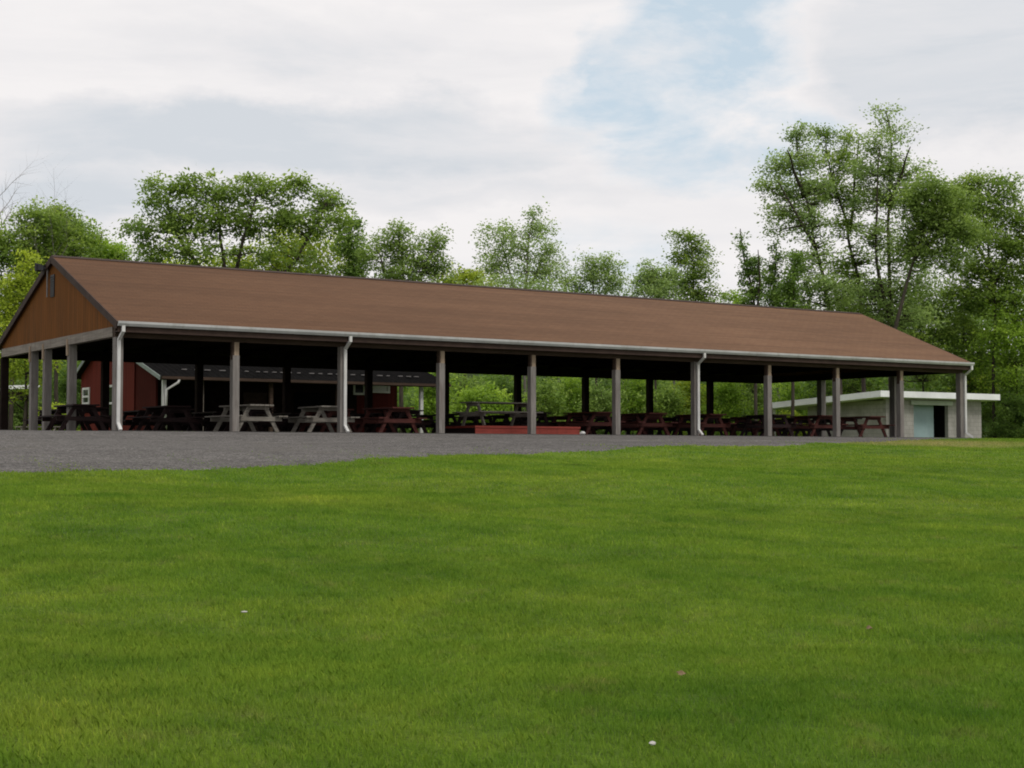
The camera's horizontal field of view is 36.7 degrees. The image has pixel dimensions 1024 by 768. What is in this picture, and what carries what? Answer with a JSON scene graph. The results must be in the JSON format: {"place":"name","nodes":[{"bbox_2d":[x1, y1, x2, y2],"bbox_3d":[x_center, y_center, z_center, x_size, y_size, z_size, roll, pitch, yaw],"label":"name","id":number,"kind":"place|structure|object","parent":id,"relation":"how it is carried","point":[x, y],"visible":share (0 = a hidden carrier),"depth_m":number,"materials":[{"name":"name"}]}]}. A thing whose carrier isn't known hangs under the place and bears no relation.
{"place":"outdoors","nodes":[
{"label":"outdoors","id":0,"kind":"place"},
{"bbox_2d":[15,426,59,430],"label":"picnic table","id":1,"kind":"object","parent":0,"point":[54,427],"visible":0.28,"depth_m":61.64,"materials":[{"name":"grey wood"}]},
{"bbox_2d":[0,430,983,472],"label":"gravel yard","id":2,"kind":"structure","parent":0,"point":[121,450],"depth_m":33.34,"materials":[{"name":"gravel"}]},
{"bbox_2d":[0,255,974,437],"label":"pavilion","id":3,"kind":"structure","parent":2,"relation":"on","point":[115,312],"depth_m":49.27,"materials":[{"name":"brown"}]},
{"bbox_2d":[35,263,48,296],"bbox_3d":[-13.665,-3.018,44.878,0.368,0.985,0.270,0,-3,9],"label":"floodlight","id":4,"kind":"object","parent":3,"relation":"attached to","point":[39,267],"visible":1,"depth_m":44.81,"materials":[{"name":"metal"}]},
{"bbox_2d":[0,357,1023,767],"bbox_3d":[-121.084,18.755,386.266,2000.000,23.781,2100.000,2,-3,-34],"label":"lawn","id":5,"kind":"structure","parent":0,"point":[538,619],"depth_m":10.57,"materials":[{"name":"plant"}]},
{"bbox_2d":[9,385,39,425],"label":"shelter","id":6,"kind":"object","parent":5,"relation":"on","point":[18,387],"visible":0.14,"depth_m":67.95,"materials":[{"name":"white paint"}]},
{"bbox_2d":[8,377,41,429],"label":"bush","id":7,"kind":"object","parent":5,"relation":"on","point":[17,416],"visible":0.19,"depth_m":74.99,"materials":[{"name":"green plant"}]},
{"bbox_2d":[0,246,66,429],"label":"sapling","id":8,"kind":"object","parent":5,"relation":"on","point":[18,285],"visible":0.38,"depth_m":55.97,"materials":[{"name":"green plant"}]},
{"bbox_2d":[0,149,78,332],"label":"bare tree","id":9,"kind":"object","parent":5,"relation":"on","point":[37,217],"visible":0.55,"depth_m":72.54,"materials":[{"name":"green plant"}]},
{"bbox_2d":[0,195,81,429],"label":"tree","id":10,"kind":"object","parent":5,"relation":"on","point":[7,245],"visible":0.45,"depth_m":72.06,"materials":[{"name":"green plant"}]},
{"bbox_2d":[28,399,80,430],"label":"bush","id":11,"kind":"object","parent":5,"relation":"on","point":[52,405],"visible":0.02,"depth_m":70.88,"materials":[{"name":"green plant"}]},
{"bbox_2d":[52,364,80,430],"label":"bush","id":12,"kind":"object","parent":5,"relation":"on","point":[62,383],"visible":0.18,"depth_m":79.71,"materials":[{"name":"green plant"}]},
{"bbox_2d":[20,197,115,403],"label":"tree","id":13,"kind":"object","parent":5,"relation":"on","point":[74,248],"visible":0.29,"depth_m":74.01,"materials":[{"name":"green plant"}]},
{"bbox_2d":[72,218,140,260],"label":"tree","id":14,"kind":"object","parent":5,"relation":"on","point":[115,246],"visible":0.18,"depth_m":76.05,"materials":[{"name":"green plant"}]},
{"bbox_2d":[112,165,358,274],"bbox_3d":[-11.313,-3.222,63.207,10.169,11.800,3.996,0,-3,0],"label":"walnut tree","id":15,"kind":"object","parent":5,"relation":"on","point":[177,223],"visible":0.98,"depth_m":63.17,"materials":[{"name":"green plant"}]},
{"bbox_2d":[149,218,350,275],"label":"tree","id":16,"kind":"object","parent":5,"relation":"on","point":[319,262],"visible":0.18,"depth_m":80.09,"materials":[{"name":"green plant"}]},
{"bbox_2d":[77,361,450,432],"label":"red building","id":17,"kind":"structure","parent":5,"relation":"on","point":[151,384],"depth_m":59.73,"materials":[{"name":"wood"}]},
{"bbox_2d":[322,212,374,277],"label":"tree","id":18,"kind":"object","parent":5,"relation":"on","point":[349,248],"visible":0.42,"depth_m":77.03,"materials":[{"name":"green plant"}]},
{"bbox_2d":[352,217,463,432],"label":"tree","id":19,"kind":"object","parent":5,"relation":"on","point":[399,246],"visible":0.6,"depth_m":73.02,"materials":[{"name":"green plant"}]},
{"bbox_2d":[410,372,458,432],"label":"bush","id":20,"kind":"object","parent":5,"relation":"on","point":[429,393],"visible":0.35,"depth_m":77.87,"materials":[{"name":"green plant"}]},
{"bbox_2d":[427,373,496,422],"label":"bush","id":21,"kind":"object","parent":5,"relation":"on","point":[462,384],"visible":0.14,"depth_m":82.03,"materials":[{"name":"green plant"}]},
{"bbox_2d":[433,261,501,381],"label":"tree","id":22,"kind":"object","parent":5,"relation":"on","point":[469,275],"visible":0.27,"depth_m":87.91,"materials":[{"name":"green plant"}]},
{"bbox_2d":[449,381,524,424],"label":"bush","id":23,"kind":"object","parent":5,"relation":"on","point":[469,395],"visible":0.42,"depth_m":65.89,"materials":[{"name":"green plant"}]},
{"bbox_2d":[481,375,526,420],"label":"bush","id":24,"kind":"object","parent":5,"relation":"on","point":[509,384],"visible":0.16,"depth_m":84.06,"materials":[{"name":"green plant"}]},
{"bbox_2d":[0,273,1023,437],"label":"woods","id":25,"kind":"object","parent":5,"relation":"on","point":[407,400],"visible":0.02,"depth_m":101.66,"materials":[{"name":"green plant"}]},
{"bbox_2d":[457,196,579,411],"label":"tree","id":26,"kind":"object","parent":5,"relation":"on","point":[540,271],"visible":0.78,"depth_m":84.15,"materials":[{"name":"green plant"}]},
{"bbox_2d":[522,377,573,421],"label":"bush","id":27,"kind":"object","parent":5,"relation":"on","point":[545,393],"visible":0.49,"depth_m":75.69,"materials":[{"name":"green plant"}]},
{"bbox_2d":[546,377,589,420],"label":"bush","id":28,"kind":"object","parent":5,"relation":"on","point":[568,384],"visible":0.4,"depth_m":83.85,"materials":[{"name":"green plant"}]},
{"bbox_2d":[551,247,633,433],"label":"tree","id":29,"kind":"object","parent":5,"relation":"on","point":[591,275],"visible":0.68,"depth_m":86.18,"materials":[{"name":"green plant"}]},
{"bbox_2d":[575,378,630,434],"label":"bush","id":30,"kind":"object","parent":5,"relation":"on","point":[603,404],"visible":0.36,"depth_m":78.91,"materials":[{"name":"green plant"}]},
{"bbox_2d":[611,379,657,434],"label":"bush","id":31,"kind":"object","parent":5,"relation":"on","point":[635,404],"visible":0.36,"depth_m":82.78,"materials":[{"name":"green plant"}]},
{"bbox_2d":[616,258,692,434],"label":"tree","id":32,"kind":"object","parent":5,"relation":"on","point":[652,283],"visible":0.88,"depth_m":80.05,"materials":[{"name":"green plant"}]},
{"bbox_2d":[636,380,690,434],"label":"bush","id":33,"kind":"object","parent":5,"relation":"on","point":[671,402],"visible":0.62,"depth_m":76.67,"materials":[{"name":"green plant"}]},
{"bbox_2d":[666,381,715,434],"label":"bush","id":34,"kind":"object","parent":5,"relation":"on","point":[687,400],"visible":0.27,"depth_m":84.64,"materials":[{"name":"green plant"}]},
{"bbox_2d":[661,226,736,302],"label":"tree","id":35,"kind":"object","parent":5,"relation":"on","point":[693,277],"visible":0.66,"depth_m":82.12,"materials":[{"name":"green plant"}]},
{"bbox_2d":[700,382,763,435],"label":"bush","id":36,"kind":"object","parent":5,"relation":"on","point":[726,394],"visible":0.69,"depth_m":78.84,"materials":[{"name":"green plant"}]},
{"bbox_2d":[724,383,780,435],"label":"bush","id":37,"kind":"object","parent":5,"relation":"on","point":[760,404],"visible":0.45,"depth_m":85.89,"materials":[{"name":"green plant"}]},
{"bbox_2d":[730,227,775,435],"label":"ivy clad snag","id":38,"kind":"object","parent":5,"relation":"on","point":[754,290],"visible":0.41,"depth_m":74.16,"materials":[{"name":"green plant"}]},
{"bbox_2d":[711,288,815,432],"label":"tree","id":39,"kind":"object","parent":5,"relation":"on","point":[734,298],"visible":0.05,"depth_m":88.32,"materials":[{"name":"green plant"}]},
{"bbox_2d":[759,239,785,435],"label":"ivy clad snag","id":40,"kind":"object","parent":5,"relation":"on","point":[773,268],"visible":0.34,"depth_m":77.09,"materials":[{"name":"green plant"}]},
{"bbox_2d":[759,410,807,435],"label":"bush","id":41,"kind":"object","parent":5,"relation":"on","point":[800,432],"visible":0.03,"depth_m":83.36,"materials":[{"name":"green plant"}]},
{"bbox_2d":[758,382,816,423],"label":"bush","id":42,"kind":"object","parent":5,"relation":"on","point":[787,391],"visible":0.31,"depth_m":87.69,"materials":[{"name":"green plant"}]},
{"bbox_2d":[771,249,811,433],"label":"ivy clad snag","id":43,"kind":"object","parent":5,"relation":"on","point":[790,285],"visible":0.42,"depth_m":74.02,"materials":[{"name":"green plant"}]},
{"bbox_2d":[746,119,868,394],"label":"locust tree","id":44,"kind":"object","parent":5,"relation":"on","point":[825,284],"visible":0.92,"depth_m":76.24,"materials":[{"name":"green plant"}]},
{"bbox_2d":[796,380,845,433],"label":"bush","id":45,"kind":"object","parent":5,"relation":"on","point":[815,384],"visible":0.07,"depth_m":89.79,"materials":[{"name":"green plant"}]},
{"bbox_2d":[801,122,898,391],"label":"locust tree","id":46,"kind":"object","parent":5,"relation":"on","point":[852,264],"visible":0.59,"depth_m":80.19,"materials":[{"name":"green plant"}]},
{"bbox_2d":[826,378,882,395],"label":"bush","id":47,"kind":"object","parent":5,"relation":"on","point":[857,385],"visible":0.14,"depth_m":87.87,"materials":[{"name":"green plant"}]},
{"bbox_2d":[812,301,929,392],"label":"understory tree","id":48,"kind":"object","parent":5,"relation":"on","point":[867,384],"visible":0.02,"depth_m":86.76,"materials":[{"name":"green plant"}]},
{"bbox_2d":[772,390,999,437],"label":"blockhouse","id":49,"kind":"structure","parent":5,"relation":"on","point":[929,414],"depth_m":75.08,"materials":[{"name":"white concrete"}]},
{"bbox_2d":[837,98,949,390],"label":"locust tree","id":50,"kind":"object","parent":5,"relation":"on","point":[883,294],"visible":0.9,"depth_m":77.23,"materials":[{"name":"green plant"}]},
{"bbox_2d":[873,269,983,391],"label":"understory tree","id":51,"kind":"object","parent":5,"relation":"on","point":[942,336],"visible":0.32,"depth_m":85.45,"materials":[{"name":"green plant"}]},
{"bbox_2d":[876,168,1000,328],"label":"locust tree","id":52,"kind":"object","parent":5,"relation":"on","point":[941,222],"visible":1,"depth_m":72.95,"materials":[{"name":"green plant"}]},
{"bbox_2d":[927,299,1004,408],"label":"understory tree","id":53,"kind":"object","parent":5,"relation":"on","point":[972,387],"visible":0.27,"depth_m":86.70,"materials":[{"name":"green plant"}]},
{"bbox_2d":[910,163,1023,437],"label":"tree","id":54,"kind":"object","parent":5,"relation":"on","point":[970,296],"visible":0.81,"depth_m":84.13,"materials":[{"name":"green plant"}]},
{"bbox_2d":[947,376,999,407],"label":"shrub","id":55,"kind":"object","parent":5,"relation":"on","point":[979,387],"visible":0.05,"depth_m":91.85,"materials":[{"name":"green plant"}]},
{"bbox_2d":[955,281,1023,437],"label":"understory tree","id":56,"kind":"object","parent":5,"relation":"on","point":[1016,332],"visible":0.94,"depth_m":83.76,"materials":[{"name":"green plant"}]},
{"bbox_2d":[977,393,1006,437],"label":"shrub","id":57,"kind":"object","parent":5,"relation":"on","point":[985,412],"visible":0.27,"depth_m":85.88,"materials":[{"name":"green plant"}]},
{"bbox_2d":[985,391,1023,437],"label":"shrub","id":58,"kind":"object","parent":5,"relation":"on","point":[1014,416],"visible":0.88,"depth_m":82.84,"materials":[{"name":"green plant"}]},
{"bbox_2d":[1016,365,1023,438],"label":"shrub","id":59,"kind":"object","parent":5,"relation":"on","point":[1020,385],"visible":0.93,"depth_m":80.56,"materials":[{"name":"green plant"}]},
{"bbox_2d":[0,0,1023,353],"label":"sky","id":60,"kind":"structure","parent":0,"point":[634,122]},
{"bbox_2d":[106,430,947,437],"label":"floor","id":61,"kind":"structure","parent":0,"point":[538,434],"depth_m":47.02,"materials":[{"name":"concrete"}]},
{"bbox_2d":[22,409,86,430],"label":"picnic table","id":62,"kind":"object","parent":61,"relation":"on","point":[53,411],"visible":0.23,"depth_m":47.73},
{"bbox_2d":[37,404,111,430],"bbox_3d":[-12.225,0.984,43.248,1.638,0.792,1.850,2,-3,-33],"label":"picnic table","id":63,"kind":"object","parent":61,"relation":"on","point":[57,417],"visible":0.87,"depth_m":42.85,"materials":[{"name":"wood"}]},
{"bbox_2d":[56,407,123,430],"bbox_3d":[-12.659,1.107,45.971,1.638,0.792,1.850,2,-3,-31],"label":"picnic table","id":64,"kind":"object","parent":61,"relation":"on","point":[102,410],"visible":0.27,"depth_m":45.56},
{"bbox_2d":[122,410,170,430],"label":"picnic table","id":65,"kind":"object","parent":61,"relation":"on","point":[137,413],"visible":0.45,"depth_m":48.75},
{"bbox_2d":[127,405,205,430],"bbox_3d":[-10.001,1.045,44.597,1.638,0.792,1.850,2,-3,-35],"label":"picnic table","id":66,"kind":"object","parent":61,"relation":"on","point":[164,410],"visible":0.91,"depth_m":44.27,"materials":[{"name":"wood"}]},
{"bbox_2d":[139,409,208,430],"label":"picnic table","id":67,"kind":"object","parent":61,"relation":"on","point":[148,424],"visible":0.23,"depth_m":47.12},
{"bbox_2d":[182,411,229,430],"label":"picnic table","id":68,"kind":"object","parent":61,"relation":"on","point":[208,424],"visible":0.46,"depth_m":50.36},
{"bbox_2d":[205,404,287,431],"bbox_3d":[-7.494,0.994,43.452,1.638,0.792,1.850,2,-3,-38],"label":"picnic table","id":69,"kind":"object","parent":61,"relation":"on","point":[244,417],"visible":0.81,"depth_m":43.18,"materials":[{"name":"grey wood"}]},
{"bbox_2d":[222,407,284,431],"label":"picnic table","id":70,"kind":"object","parent":61,"relation":"on","point":[253,414],"visible":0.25,"depth_m":45.78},
{"bbox_2d":[222,410,287,431],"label":"picnic table","id":71,"kind":"object","parent":61,"relation":"on","point":[246,427],"visible":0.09,"depth_m":48.32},
{"bbox_2d":[262,413,315,431],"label":"picnic table","id":72,"kind":"object","parent":61,"relation":"on","point":[287,425],"visible":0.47,"depth_m":51.83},
{"bbox_2d":[283,406,359,431],"bbox_3d":[-5.539,1.052,44.753,1.638,0.792,1.850,1,-3,-29],"label":"picnic table","id":73,"kind":"object","parent":61,"relation":"on","point":[315,419],"visible":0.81,"depth_m":44.42,"materials":[{"name":"grey wood"}]},
{"bbox_2d":[298,411,356,431],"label":"picnic table","id":74,"kind":"object","parent":61,"relation":"on","point":[334,414],"visible":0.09,"depth_m":50.50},
{"bbox_2d":[299,409,360,431],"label":"picnic table","id":75,"kind":"object","parent":61,"relation":"on","point":[328,415],"visible":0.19,"depth_m":47.42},
{"bbox_2d":[327,414,376,432],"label":"picnic table","id":76,"kind":"object","parent":61,"relation":"on","point":[357,415],"visible":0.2,"depth_m":52.95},
{"bbox_2d":[354,407,426,432],"bbox_3d":[-3.708,1.107,45.972,1.638,0.792,1.850,2,-3,-35],"label":"picnic table","id":77,"kind":"object","parent":61,"relation":"on","point":[385,420],"visible":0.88,"depth_m":45.66,"materials":[{"name":"wood"}]},
{"bbox_2d":[364,412,419,432],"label":"picnic table","id":78,"kind":"object","parent":61,"relation":"on","point":[370,426],"visible":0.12,"depth_m":51.75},
{"bbox_2d":[367,410,435,432],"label":"picnic table","id":79,"kind":"object","parent":61,"relation":"on","point":[423,423],"visible":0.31,"depth_m":48.59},
{"bbox_2d":[385,415,435,432],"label":"picnic table","id":80,"kind":"object","parent":61,"relation":"on","point":[429,417],"visible":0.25,"depth_m":54.44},
{"bbox_2d":[428,413,492,432],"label":"picnic table","id":81,"kind":"object","parent":61,"relation":"on","point":[455,422],"visible":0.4,"depth_m":52.52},
{"bbox_2d":[455,416,492,422],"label":"picnic table","id":82,"kind":"object","parent":61,"relation":"on","point":[489,418],"visible":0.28,"depth_m":56.09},
{"bbox_2d":[487,415,526,425],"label":"picnic table","id":83,"kind":"object","parent":61,"relation":"on","point":[495,417],"visible":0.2,"depth_m":54.61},
{"bbox_2d":[445,426,580,433],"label":"platform","id":84,"kind":"structure","parent":61,"relation":"on","point":[511,429],"depth_m":48.23,"materials":[{"name":"red paint"}]},
{"bbox_2d":[452,401,543,425],"bbox_3d":[-0.448,0.982,49.114,2.400,0.792,1.638,2,-3,-34],"label":"picnic table","id":85,"kind":"object","parent":84,"relation":"on","point":[481,413],"visible":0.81,"depth_m":48.92,"materials":[{"name":"brown wood"}]},
{"bbox_2d":[489,412,555,425],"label":"picnic table","id":86,"kind":"object","parent":61,"relation":"on","point":[520,422],"visible":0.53,"depth_m":51.35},
{"bbox_2d":[516,417,556,425],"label":"picnic table","id":87,"kind":"object","parent":61,"relation":"on","point":[541,418],"visible":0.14,"depth_m":57.27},
{"bbox_2d":[550,416,599,434],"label":"picnic table","id":88,"kind":"object","parent":61,"relation":"on","point":[555,418],"visible":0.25,"depth_m":55.77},
{"bbox_2d":[556,414,611,434],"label":"picnic table","id":89,"kind":"object","parent":61,"relation":"on","point":[604,419],"visible":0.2,"depth_m":52.72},
{"bbox_2d":[571,418,605,433],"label":"picnic table","id":90,"kind":"object","parent":61,"relation":"on","point":[598,419],"visible":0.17,"depth_m":58.61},
{"bbox_2d":[552,412,625,433],"bbox_3d":[2.534,1.335,51.027,1.638,0.792,1.850,2,-3,-36],"label":"picnic table","id":91,"kind":"object","parent":61,"relation":"on","point":[588,425],"visible":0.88,"depth_m":50.68,"materials":[{"name":"wood"}]},
{"bbox_2d":[601,417,656,434],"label":"picnic table","id":92,"kind":"object","parent":61,"relation":"on","point":[628,430],"visible":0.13,"depth_m":56.83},
{"bbox_2d":[622,418,662,434],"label":"picnic table","id":93,"kind":"object","parent":61,"relation":"on","point":[649,420],"visible":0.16,"depth_m":60.38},
{"bbox_2d":[620,415,670,434],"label":"picnic table","id":94,"kind":"object","parent":61,"relation":"on","point":[642,421],"visible":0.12,"depth_m":54.20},
{"bbox_2d":[620,413,677,434],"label":"picnic table","id":95,"kind":"object","parent":61,"relation":"on","point":[643,424],"visible":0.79,"depth_m":51.90,"materials":[{"name":"wood"}]},
{"bbox_2d":[653,417,707,434],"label":"picnic table","id":96,"kind":"object","parent":61,"relation":"on","point":[671,419],"visible":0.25,"depth_m":58.54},
{"bbox_2d":[668,419,711,434],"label":"picnic table","id":97,"kind":"object","parent":61,"relation":"on","point":[689,431],"visible":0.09,"depth_m":61.41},
{"bbox_2d":[669,416,731,435],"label":"picnic table","id":98,"kind":"object","parent":61,"relation":"on","point":[716,421],"visible":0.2,"depth_m":55.55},
{"bbox_2d":[671,414,735,435],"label":"picnic table","id":99,"kind":"object","parent":61,"relation":"on","point":[703,424],"visible":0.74,"depth_m":53.41,"materials":[{"name":"wood"}]},
{"bbox_2d":[711,420,754,435],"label":"picnic table","id":100,"kind":"object","parent":61,"relation":"on","point":[729,431],"visible":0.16,"depth_m":63.55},
{"bbox_2d":[707,418,759,435],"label":"picnic table","id":101,"kind":"object","parent":61,"relation":"on","point":[723,420],"visible":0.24,"depth_m":60.14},
{"bbox_2d":[727,417,782,435],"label":"picnic table","id":102,"kind":"object","parent":61,"relation":"on","point":[734,427],"visible":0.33,"depth_m":57.35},
{"bbox_2d":[744,421,787,435],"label":"picnic table","id":103,"kind":"object","parent":61,"relation":"on","point":[778,422],"visible":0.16,"depth_m":64.59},
{"bbox_2d":[732,414,801,435],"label":"picnic table","id":104,"kind":"object","parent":61,"relation":"on","point":[785,424],"visible":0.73,"depth_m":54.09,"materials":[{"name":"wood"}]},
{"bbox_2d":[758,419,808,435],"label":"picnic table","id":105,"kind":"object","parent":61,"relation":"on","point":[775,420],"visible":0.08,"depth_m":61.41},
{"bbox_2d":[779,417,832,436],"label":"picnic table","id":106,"kind":"object","parent":61,"relation":"on","point":[814,419],"visible":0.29,"depth_m":58.36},
{"bbox_2d":[793,420,832,435],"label":"picnic table","id":107,"kind":"object","parent":61,"relation":"on","point":[805,421],"visible":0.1,"depth_m":62.56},
{"bbox_2d":[785,415,847,435],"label":"picnic table","id":108,"kind":"object","parent":61,"relation":"on","point":[814,427],"visible":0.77,"depth_m":55.20,"materials":[{"name":"wood"}]},
{"bbox_2d":[816,418,861,436],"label":"picnic table","id":109,"kind":"object","parent":61,"relation":"on","point":[829,421],"visible":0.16,"depth_m":59.37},
{"bbox_2d":[832,416,894,436],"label":"picnic table","id":110,"kind":"object","parent":61,"relation":"on","point":[858,427],"visible":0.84,"depth_m":56.59,"materials":[{"name":"wood"}]}
]}

